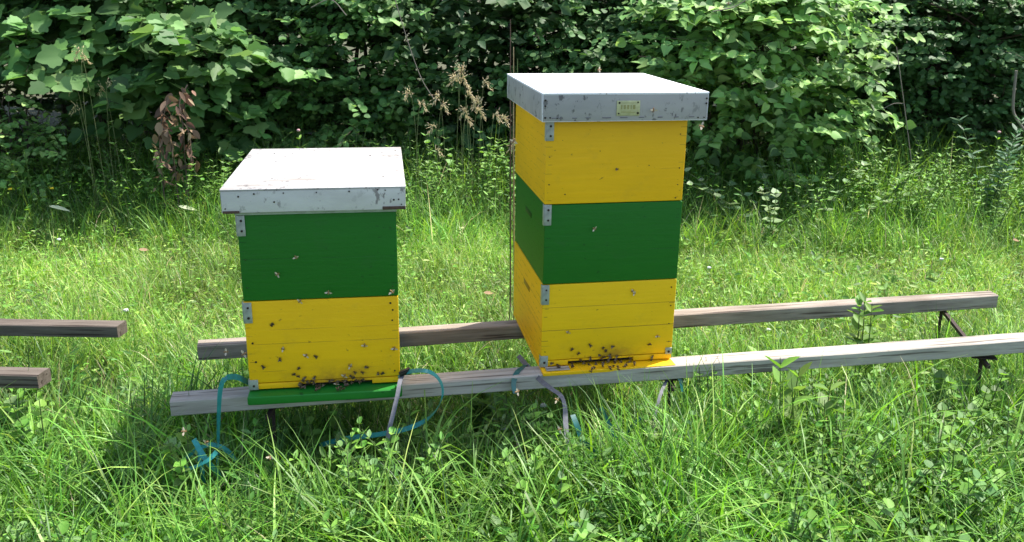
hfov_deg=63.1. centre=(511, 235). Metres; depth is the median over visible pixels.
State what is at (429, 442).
weed
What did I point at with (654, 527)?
weed
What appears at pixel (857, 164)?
nettle
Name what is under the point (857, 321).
weed
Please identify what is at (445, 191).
nettle
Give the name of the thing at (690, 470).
weed
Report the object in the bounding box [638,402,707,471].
weed
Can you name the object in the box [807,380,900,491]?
weed
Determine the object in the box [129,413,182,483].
weed
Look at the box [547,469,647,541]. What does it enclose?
weed
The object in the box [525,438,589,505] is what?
weed
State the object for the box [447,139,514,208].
nettle
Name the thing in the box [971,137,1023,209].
nettle
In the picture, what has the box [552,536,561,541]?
weed
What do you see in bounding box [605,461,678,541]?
weed
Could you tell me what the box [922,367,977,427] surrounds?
weed
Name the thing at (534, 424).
weed
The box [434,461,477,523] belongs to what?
weed
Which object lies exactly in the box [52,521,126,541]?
weed
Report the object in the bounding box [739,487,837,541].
weed
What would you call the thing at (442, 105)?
seeding grass
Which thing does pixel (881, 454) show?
weed
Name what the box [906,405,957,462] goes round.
weed
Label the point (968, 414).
weed
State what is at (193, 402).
wooden rail
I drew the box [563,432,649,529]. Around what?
weed
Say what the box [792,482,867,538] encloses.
weed
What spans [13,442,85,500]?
weed
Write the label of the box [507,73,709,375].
beehive
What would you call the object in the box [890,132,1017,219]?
nettle
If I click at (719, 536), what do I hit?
weed
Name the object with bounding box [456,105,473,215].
seeding grass
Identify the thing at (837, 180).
nettle
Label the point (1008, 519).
weed
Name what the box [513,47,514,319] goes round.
dry stalk
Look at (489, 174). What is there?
nettle
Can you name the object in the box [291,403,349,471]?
weed
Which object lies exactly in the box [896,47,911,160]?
bare twig
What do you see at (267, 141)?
nettle
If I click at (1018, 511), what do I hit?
weed
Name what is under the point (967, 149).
nettle
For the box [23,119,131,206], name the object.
nettle
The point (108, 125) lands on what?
seeding grass
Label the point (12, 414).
weed
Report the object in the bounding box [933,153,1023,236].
nettle
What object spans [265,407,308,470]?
iron stand
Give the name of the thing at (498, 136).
seeding grass
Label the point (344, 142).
nettle
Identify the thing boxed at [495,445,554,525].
weed
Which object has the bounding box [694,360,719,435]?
weed
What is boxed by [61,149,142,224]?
nettle
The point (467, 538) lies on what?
weed
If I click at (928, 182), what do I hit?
nettle
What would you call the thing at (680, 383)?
strap
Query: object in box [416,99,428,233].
seeding grass
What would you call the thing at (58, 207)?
fallen leaf
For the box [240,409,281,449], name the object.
weed
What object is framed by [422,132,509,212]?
nettle
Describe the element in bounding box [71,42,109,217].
seeding grass
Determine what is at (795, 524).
weed
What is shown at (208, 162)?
nettle
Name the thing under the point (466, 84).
seeding grass
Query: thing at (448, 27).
hedge tree
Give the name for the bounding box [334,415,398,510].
weed
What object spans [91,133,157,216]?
nettle
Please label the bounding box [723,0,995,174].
dark shrub
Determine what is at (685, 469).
weed
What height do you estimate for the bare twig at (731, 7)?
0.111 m
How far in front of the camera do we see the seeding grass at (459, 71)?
4.68 m
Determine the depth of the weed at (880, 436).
2.24 m
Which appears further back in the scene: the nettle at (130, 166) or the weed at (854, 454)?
the nettle at (130, 166)
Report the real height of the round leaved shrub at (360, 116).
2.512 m
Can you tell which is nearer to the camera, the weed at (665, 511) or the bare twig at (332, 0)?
the weed at (665, 511)
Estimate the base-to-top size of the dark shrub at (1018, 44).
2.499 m
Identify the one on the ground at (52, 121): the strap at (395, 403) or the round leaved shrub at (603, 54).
the round leaved shrub at (603, 54)
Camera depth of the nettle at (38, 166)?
5.38 m
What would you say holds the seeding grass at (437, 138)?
on the ground at (52, 121)
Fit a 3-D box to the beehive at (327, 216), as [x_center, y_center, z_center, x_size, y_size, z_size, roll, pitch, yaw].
[-0.569,0.088,2.553,0.480,0.616,0.602,-2,17,-8]
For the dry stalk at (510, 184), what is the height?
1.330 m
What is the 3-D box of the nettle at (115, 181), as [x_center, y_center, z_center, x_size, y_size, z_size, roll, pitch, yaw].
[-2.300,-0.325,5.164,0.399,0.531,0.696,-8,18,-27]
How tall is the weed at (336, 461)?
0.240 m
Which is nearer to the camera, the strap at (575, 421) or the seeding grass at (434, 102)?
the strap at (575, 421)
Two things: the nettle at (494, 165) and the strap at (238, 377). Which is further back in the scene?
the nettle at (494, 165)
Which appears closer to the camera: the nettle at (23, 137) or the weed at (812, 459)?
the weed at (812, 459)
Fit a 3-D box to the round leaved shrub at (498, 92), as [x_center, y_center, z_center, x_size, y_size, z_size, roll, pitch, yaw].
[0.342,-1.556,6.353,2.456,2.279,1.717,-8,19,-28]
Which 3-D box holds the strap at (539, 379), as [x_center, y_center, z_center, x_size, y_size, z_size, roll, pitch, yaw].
[0.107,0.533,2.485,0.049,0.194,0.484,-4,17,-16]
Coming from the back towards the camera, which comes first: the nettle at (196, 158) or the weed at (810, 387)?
the nettle at (196, 158)
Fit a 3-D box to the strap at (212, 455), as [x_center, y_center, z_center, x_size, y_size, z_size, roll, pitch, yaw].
[-0.830,0.600,2.257,0.124,0.108,0.144,1,16,0]
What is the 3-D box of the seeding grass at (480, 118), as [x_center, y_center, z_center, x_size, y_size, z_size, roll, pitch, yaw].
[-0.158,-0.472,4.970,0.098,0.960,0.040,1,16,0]
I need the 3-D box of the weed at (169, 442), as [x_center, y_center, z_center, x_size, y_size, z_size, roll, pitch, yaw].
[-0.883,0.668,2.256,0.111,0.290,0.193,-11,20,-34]
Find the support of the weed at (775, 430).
on the ground at (52, 121)
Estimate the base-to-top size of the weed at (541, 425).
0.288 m
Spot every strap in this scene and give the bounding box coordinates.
[181,442,236,469]
[192,438,226,485]
[195,448,205,486]
[216,374,247,469]
[319,368,443,446]
[384,376,403,447]
[511,363,530,393]
[517,354,572,481]
[570,414,599,465]
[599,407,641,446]
[651,379,667,428]
[678,378,682,391]
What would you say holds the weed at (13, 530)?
on the ground at (52, 121)
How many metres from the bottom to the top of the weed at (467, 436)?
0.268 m
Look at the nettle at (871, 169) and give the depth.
5.41 m
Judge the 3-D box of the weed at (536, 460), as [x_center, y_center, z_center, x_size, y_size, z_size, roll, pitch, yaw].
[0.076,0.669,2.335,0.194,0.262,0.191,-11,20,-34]
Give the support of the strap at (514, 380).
hanging from the wooden rail at (193, 402)
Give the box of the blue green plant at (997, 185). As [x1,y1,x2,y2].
[950,115,1023,221]
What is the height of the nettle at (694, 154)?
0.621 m
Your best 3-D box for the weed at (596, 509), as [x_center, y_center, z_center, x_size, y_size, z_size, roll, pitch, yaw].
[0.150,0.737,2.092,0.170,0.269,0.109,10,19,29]
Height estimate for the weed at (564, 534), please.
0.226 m
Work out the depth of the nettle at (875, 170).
5.13 m
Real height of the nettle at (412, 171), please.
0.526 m
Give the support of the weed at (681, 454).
on the ground at (52, 121)
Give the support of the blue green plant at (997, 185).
on the ground at (52, 121)
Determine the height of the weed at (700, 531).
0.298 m
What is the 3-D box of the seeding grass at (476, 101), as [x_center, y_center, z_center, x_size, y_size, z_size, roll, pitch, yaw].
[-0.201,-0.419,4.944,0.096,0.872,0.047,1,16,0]
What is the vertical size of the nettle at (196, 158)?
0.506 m
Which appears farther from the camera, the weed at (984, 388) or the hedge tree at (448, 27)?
the hedge tree at (448, 27)
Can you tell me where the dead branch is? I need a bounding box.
[152,85,199,226]
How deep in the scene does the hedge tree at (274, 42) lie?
7.15 m
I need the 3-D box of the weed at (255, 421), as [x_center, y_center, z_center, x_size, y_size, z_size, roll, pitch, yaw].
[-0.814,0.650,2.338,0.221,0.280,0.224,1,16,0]
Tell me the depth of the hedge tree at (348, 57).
9.43 m
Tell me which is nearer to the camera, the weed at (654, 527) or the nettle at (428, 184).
the weed at (654, 527)
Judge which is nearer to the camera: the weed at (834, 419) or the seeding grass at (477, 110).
the weed at (834, 419)
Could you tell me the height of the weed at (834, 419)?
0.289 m
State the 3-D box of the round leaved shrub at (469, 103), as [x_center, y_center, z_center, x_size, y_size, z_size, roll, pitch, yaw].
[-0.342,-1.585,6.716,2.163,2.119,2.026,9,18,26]
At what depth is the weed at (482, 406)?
2.69 m
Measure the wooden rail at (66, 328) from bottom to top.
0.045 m
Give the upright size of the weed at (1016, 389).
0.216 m
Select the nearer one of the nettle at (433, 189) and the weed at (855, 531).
the weed at (855, 531)
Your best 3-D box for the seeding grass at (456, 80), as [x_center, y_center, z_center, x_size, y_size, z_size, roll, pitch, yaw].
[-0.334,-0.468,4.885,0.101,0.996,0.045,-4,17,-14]
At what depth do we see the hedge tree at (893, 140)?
6.94 m
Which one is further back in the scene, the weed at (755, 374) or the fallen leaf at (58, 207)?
the fallen leaf at (58, 207)
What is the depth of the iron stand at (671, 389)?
2.64 m
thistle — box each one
[294,129,305,147]
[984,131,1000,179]
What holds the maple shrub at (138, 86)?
on the ground at (52, 121)
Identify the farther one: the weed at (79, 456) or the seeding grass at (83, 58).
the seeding grass at (83, 58)
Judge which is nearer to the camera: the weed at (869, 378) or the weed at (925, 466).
the weed at (925, 466)
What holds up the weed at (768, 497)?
on the ground at (52, 121)
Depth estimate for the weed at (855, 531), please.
1.94 m
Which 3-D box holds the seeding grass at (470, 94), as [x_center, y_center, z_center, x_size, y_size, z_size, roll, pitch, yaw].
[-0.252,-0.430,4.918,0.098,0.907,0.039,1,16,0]
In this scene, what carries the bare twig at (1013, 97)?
attached to the blue green plant at (997, 185)
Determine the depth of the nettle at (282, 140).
5.39 m
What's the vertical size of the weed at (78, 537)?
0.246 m
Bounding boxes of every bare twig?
[311,0,346,15]
[395,0,432,97]
[713,0,745,11]
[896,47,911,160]
[1011,70,1023,129]
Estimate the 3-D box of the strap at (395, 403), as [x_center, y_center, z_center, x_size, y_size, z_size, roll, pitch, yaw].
[-0.327,0.497,2.348,0.019,0.173,0.151,4,17,13]
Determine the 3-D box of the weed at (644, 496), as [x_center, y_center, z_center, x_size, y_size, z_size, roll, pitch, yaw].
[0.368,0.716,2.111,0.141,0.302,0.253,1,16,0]
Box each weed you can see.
[0,389,36,460]
[0,436,45,502]
[0,514,89,541]
[0,518,62,541]
[3,395,58,477]
[6,492,56,541]
[9,388,48,416]
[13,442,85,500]
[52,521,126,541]
[56,429,108,487]
[58,460,104,529]
[101,422,144,489]
[118,374,153,452]
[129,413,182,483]
[159,424,201,525]
[172,414,261,504]
[196,488,280,541]
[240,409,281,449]
[256,449,309,505]
[289,467,390,541]
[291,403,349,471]
[318,451,376,541]
[322,430,367,492]
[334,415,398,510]
[338,418,453,521]
[354,442,409,532]
[397,399,434,471]
[415,424,460,476]
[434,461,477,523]
[450,369,504,441]
[457,511,485,541]
[459,413,506,479]
[479,390,537,461]
[490,466,598,541]
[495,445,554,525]
[499,426,578,500]
[509,396,554,469]
[518,401,552,459]
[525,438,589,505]
[540,481,607,541]
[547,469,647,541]
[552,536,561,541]
[556,429,618,521]
[561,526,569,541]
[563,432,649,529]
[568,493,670,541]
[588,439,630,513]
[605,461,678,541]
[606,457,693,541]
[618,435,688,481]
[618,524,633,541]
[631,420,686,448]
[632,440,685,540]
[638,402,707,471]
[639,438,732,489]
[659,459,705,492]
[672,463,786,539]
[680,343,703,418]
[691,513,708,541]
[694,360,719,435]
[711,439,772,501]
[715,528,786,541]
[716,393,763,441]
[735,530,777,541]
[739,345,767,403]
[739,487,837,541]
[743,515,816,541]
[746,476,844,541]
[751,356,813,466]
[751,393,789,476]
[765,448,822,513]
[768,398,828,478]
[772,440,836,513]
[789,519,874,541]
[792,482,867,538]
[793,369,830,412]
[797,432,887,514]
[800,374,825,432]
[800,517,861,541]
[802,378,849,456]
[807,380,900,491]
[814,464,886,541]
[818,394,864,473]
[826,534,843,541]
[830,420,886,512]
[833,291,885,389]
[840,366,885,420]
[855,459,938,536]
[859,435,908,491]
[870,382,922,452]
[881,498,971,541]
[886,416,989,484]
[888,418,999,534]
[897,503,957,541]
[905,461,932,504]
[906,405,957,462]
[921,457,1023,541]
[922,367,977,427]
[924,423,1007,532]
[930,402,977,466]
[937,368,1008,437]
[965,400,1023,479]
[978,409,1023,482]
[979,490,1022,541]
[998,367,1022,409]
[1000,500,1023,541]
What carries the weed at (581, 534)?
on the ground at (52, 121)
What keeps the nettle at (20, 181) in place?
on the ground at (52, 121)
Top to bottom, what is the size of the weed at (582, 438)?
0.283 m
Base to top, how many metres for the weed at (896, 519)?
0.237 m
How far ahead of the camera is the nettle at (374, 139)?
5.61 m
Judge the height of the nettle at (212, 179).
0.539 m
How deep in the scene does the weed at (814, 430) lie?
2.40 m
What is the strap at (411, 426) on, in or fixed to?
attached to the beehive at (327, 216)
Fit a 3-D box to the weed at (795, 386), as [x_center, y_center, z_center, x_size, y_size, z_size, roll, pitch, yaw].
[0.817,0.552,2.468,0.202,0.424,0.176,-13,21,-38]
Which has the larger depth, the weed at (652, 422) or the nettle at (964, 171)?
the nettle at (964, 171)
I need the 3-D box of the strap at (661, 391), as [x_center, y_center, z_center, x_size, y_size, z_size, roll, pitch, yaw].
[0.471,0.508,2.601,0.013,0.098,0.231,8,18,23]
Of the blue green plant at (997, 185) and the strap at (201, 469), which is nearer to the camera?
the strap at (201, 469)
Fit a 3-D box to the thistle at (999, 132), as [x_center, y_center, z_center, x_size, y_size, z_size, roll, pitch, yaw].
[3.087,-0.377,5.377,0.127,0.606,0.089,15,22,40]
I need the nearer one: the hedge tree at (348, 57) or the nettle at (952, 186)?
the nettle at (952, 186)
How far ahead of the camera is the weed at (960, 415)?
2.53 m
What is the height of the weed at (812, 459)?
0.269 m
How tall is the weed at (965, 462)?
0.291 m
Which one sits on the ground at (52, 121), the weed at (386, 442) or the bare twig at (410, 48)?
the weed at (386, 442)
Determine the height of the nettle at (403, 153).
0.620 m
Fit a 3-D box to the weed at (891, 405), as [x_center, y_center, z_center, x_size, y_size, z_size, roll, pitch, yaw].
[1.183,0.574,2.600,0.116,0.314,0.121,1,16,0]
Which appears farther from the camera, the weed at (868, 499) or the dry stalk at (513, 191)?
the dry stalk at (513, 191)
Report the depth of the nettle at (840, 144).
5.39 m
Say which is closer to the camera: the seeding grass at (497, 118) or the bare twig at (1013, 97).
the seeding grass at (497, 118)
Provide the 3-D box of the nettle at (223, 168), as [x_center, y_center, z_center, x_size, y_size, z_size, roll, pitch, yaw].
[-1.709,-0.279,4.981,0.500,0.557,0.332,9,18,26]
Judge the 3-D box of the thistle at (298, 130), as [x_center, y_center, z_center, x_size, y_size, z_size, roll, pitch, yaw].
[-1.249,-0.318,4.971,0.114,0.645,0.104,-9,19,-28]
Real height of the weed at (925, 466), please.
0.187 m
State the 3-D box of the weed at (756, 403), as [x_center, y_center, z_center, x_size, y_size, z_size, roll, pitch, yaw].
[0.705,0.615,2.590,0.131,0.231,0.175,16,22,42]
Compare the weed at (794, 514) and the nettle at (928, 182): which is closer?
the weed at (794, 514)
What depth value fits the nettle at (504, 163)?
5.19 m
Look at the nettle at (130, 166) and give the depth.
5.56 m
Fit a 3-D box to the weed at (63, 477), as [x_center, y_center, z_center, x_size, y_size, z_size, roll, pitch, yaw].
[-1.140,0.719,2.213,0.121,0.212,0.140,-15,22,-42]
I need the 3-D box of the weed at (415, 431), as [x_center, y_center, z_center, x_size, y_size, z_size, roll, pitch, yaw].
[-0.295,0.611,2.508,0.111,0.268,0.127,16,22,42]
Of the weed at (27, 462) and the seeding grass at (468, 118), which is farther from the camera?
the seeding grass at (468, 118)
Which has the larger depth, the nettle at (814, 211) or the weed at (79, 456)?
the nettle at (814, 211)
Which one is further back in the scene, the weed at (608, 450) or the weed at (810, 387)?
the weed at (810, 387)
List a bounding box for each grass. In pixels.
[69,89,98,204]
[69,101,96,201]
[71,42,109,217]
[80,45,96,215]
[97,83,125,206]
[106,77,116,206]
[398,85,420,219]
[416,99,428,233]
[425,122,441,188]
[429,90,447,220]
[431,144,443,218]
[437,100,449,167]
[446,72,464,226]
[450,62,470,220]
[456,74,470,169]
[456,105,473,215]
[460,113,473,182]
[462,87,476,181]
[470,92,485,208]
[471,105,487,198]
[478,78,491,182]
[487,107,504,225]
[494,114,509,217]
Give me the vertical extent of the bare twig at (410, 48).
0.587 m
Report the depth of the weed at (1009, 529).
2.07 m
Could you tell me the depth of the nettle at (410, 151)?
5.51 m
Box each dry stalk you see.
[509,19,510,346]
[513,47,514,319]
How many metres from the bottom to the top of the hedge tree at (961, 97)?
4.244 m
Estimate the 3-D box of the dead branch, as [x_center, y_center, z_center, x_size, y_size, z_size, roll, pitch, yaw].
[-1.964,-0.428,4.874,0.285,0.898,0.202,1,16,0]
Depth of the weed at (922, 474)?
2.19 m
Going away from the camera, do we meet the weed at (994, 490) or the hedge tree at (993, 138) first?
the weed at (994, 490)
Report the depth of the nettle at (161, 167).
5.00 m
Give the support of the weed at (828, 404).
on the ground at (52, 121)
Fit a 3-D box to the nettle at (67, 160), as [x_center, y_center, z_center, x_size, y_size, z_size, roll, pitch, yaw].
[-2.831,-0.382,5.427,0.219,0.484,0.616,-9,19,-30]
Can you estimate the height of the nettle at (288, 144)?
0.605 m
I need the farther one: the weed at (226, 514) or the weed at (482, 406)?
the weed at (482, 406)
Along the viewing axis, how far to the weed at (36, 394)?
2.78 m
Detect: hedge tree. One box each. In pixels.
[0,0,168,149]
[138,1,456,156]
[168,2,405,95]
[248,0,637,179]
[407,0,560,40]
[477,0,761,147]
[619,0,927,168]
[864,6,1023,167]
[866,7,1021,125]
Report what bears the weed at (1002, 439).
on the ground at (52, 121)
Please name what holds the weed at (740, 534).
on the ground at (52, 121)
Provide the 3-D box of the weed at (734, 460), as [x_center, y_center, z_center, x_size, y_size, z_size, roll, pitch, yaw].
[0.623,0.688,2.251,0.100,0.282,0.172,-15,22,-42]
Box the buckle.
[399,367,409,376]
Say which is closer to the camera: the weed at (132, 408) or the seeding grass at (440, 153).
the weed at (132, 408)
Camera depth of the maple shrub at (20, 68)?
5.42 m
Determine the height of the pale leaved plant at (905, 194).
0.503 m
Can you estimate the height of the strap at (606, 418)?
0.108 m
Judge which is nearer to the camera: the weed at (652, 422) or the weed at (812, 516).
the weed at (812, 516)
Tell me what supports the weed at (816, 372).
on the ground at (52, 121)
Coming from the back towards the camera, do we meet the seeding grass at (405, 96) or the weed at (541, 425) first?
the seeding grass at (405, 96)
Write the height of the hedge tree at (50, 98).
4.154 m
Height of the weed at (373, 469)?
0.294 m
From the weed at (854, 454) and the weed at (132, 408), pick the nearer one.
the weed at (854, 454)
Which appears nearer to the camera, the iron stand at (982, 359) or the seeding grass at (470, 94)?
the iron stand at (982, 359)
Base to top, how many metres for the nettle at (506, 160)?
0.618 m
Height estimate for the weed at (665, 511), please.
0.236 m
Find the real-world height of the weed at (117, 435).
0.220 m
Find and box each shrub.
[0,0,118,156]
[0,0,332,167]
[0,36,108,215]
[82,0,426,178]
[253,0,497,170]
[367,0,599,165]
[409,0,650,158]
[505,0,758,164]
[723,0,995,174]
[791,0,1023,170]
[906,0,1023,159]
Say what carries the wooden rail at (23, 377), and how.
on the iron stand
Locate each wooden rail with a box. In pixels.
[0,319,127,337]
[0,367,51,387]
[170,332,1023,415]
[197,291,997,359]
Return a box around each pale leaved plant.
[684,130,873,243]
[773,154,945,229]
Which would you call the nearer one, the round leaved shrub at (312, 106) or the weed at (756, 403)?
the weed at (756, 403)
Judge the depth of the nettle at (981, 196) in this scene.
5.03 m
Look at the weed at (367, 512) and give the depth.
2.02 m
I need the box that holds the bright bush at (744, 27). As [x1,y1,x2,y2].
[610,0,924,193]
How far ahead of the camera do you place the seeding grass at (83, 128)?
4.94 m
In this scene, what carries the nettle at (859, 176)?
on the ground at (52, 121)
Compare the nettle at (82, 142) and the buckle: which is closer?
the buckle
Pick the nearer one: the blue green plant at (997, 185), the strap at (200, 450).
the strap at (200, 450)
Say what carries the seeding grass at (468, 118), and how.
on the ground at (52, 121)
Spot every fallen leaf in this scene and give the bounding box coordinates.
[50,205,68,210]
[179,205,193,209]
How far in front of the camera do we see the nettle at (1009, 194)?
5.08 m
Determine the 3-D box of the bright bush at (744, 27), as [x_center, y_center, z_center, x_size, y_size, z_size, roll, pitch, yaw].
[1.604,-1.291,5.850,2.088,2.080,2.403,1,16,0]
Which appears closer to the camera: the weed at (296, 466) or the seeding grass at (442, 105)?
the weed at (296, 466)
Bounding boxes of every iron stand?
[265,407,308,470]
[644,378,683,419]
[936,310,997,396]
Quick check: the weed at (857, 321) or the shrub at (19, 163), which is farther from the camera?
the shrub at (19, 163)
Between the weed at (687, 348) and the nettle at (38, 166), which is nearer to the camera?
the weed at (687, 348)
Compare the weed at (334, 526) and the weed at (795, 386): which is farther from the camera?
the weed at (795, 386)
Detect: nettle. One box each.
[0,133,66,224]
[6,134,84,195]
[8,122,40,167]
[19,143,67,185]
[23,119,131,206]
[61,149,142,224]
[62,136,93,210]
[85,120,193,194]
[86,138,154,191]
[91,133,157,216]
[101,136,167,226]
[108,141,242,219]
[117,124,178,201]
[120,137,219,193]
[171,152,232,226]
[174,150,242,225]
[175,134,232,192]
[187,130,291,181]
[240,128,304,150]
[251,120,328,148]
[320,121,416,154]
[330,128,407,147]
[347,122,449,206]
[349,129,441,207]
[400,140,472,215]
[401,166,467,229]
[406,152,482,219]
[414,149,515,226]
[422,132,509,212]
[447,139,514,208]
[477,131,515,223]
[495,141,515,214]
[497,144,515,212]
[683,130,711,184]
[754,154,868,224]
[780,155,835,237]
[799,122,906,211]
[804,153,920,225]
[835,124,895,210]
[838,132,909,217]
[843,143,950,216]
[867,142,969,232]
[875,160,944,225]
[890,113,986,202]
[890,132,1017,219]
[907,129,1021,211]
[932,149,1023,219]
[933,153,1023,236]
[946,147,1023,231]
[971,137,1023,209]
[1000,169,1023,226]
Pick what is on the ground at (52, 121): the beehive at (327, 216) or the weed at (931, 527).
the weed at (931, 527)
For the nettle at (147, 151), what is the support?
on the ground at (52, 121)
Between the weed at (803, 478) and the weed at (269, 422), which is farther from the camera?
the weed at (269, 422)
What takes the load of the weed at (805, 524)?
on the ground at (52, 121)
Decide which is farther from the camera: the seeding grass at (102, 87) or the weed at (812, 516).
the seeding grass at (102, 87)
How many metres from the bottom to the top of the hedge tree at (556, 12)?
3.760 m
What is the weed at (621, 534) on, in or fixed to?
on the ground at (52, 121)
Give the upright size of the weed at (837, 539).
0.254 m
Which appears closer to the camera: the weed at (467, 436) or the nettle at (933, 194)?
the weed at (467, 436)
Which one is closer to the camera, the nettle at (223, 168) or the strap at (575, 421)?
the strap at (575, 421)
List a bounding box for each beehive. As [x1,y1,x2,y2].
[219,147,405,404]
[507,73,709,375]
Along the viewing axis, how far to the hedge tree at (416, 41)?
5.76 m
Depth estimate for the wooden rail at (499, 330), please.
3.06 m
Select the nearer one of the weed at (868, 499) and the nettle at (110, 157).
the weed at (868, 499)
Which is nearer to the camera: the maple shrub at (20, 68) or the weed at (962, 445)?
the weed at (962, 445)
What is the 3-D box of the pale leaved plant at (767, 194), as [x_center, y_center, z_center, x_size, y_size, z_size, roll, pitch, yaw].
[1.599,-0.242,4.966,1.462,0.554,1.341,-6,18,-22]
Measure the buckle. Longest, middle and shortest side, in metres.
0.034 x 0.014 x 0.013 m
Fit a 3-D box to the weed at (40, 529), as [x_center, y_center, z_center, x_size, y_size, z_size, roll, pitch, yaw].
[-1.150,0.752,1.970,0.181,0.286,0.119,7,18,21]
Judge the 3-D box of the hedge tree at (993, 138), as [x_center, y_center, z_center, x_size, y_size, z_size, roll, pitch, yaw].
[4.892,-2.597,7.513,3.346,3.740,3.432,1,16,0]
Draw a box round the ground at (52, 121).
[0,3,1023,541]
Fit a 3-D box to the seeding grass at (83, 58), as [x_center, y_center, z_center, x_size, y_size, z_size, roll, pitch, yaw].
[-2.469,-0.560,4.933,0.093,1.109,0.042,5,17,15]
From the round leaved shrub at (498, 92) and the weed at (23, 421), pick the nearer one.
the weed at (23, 421)

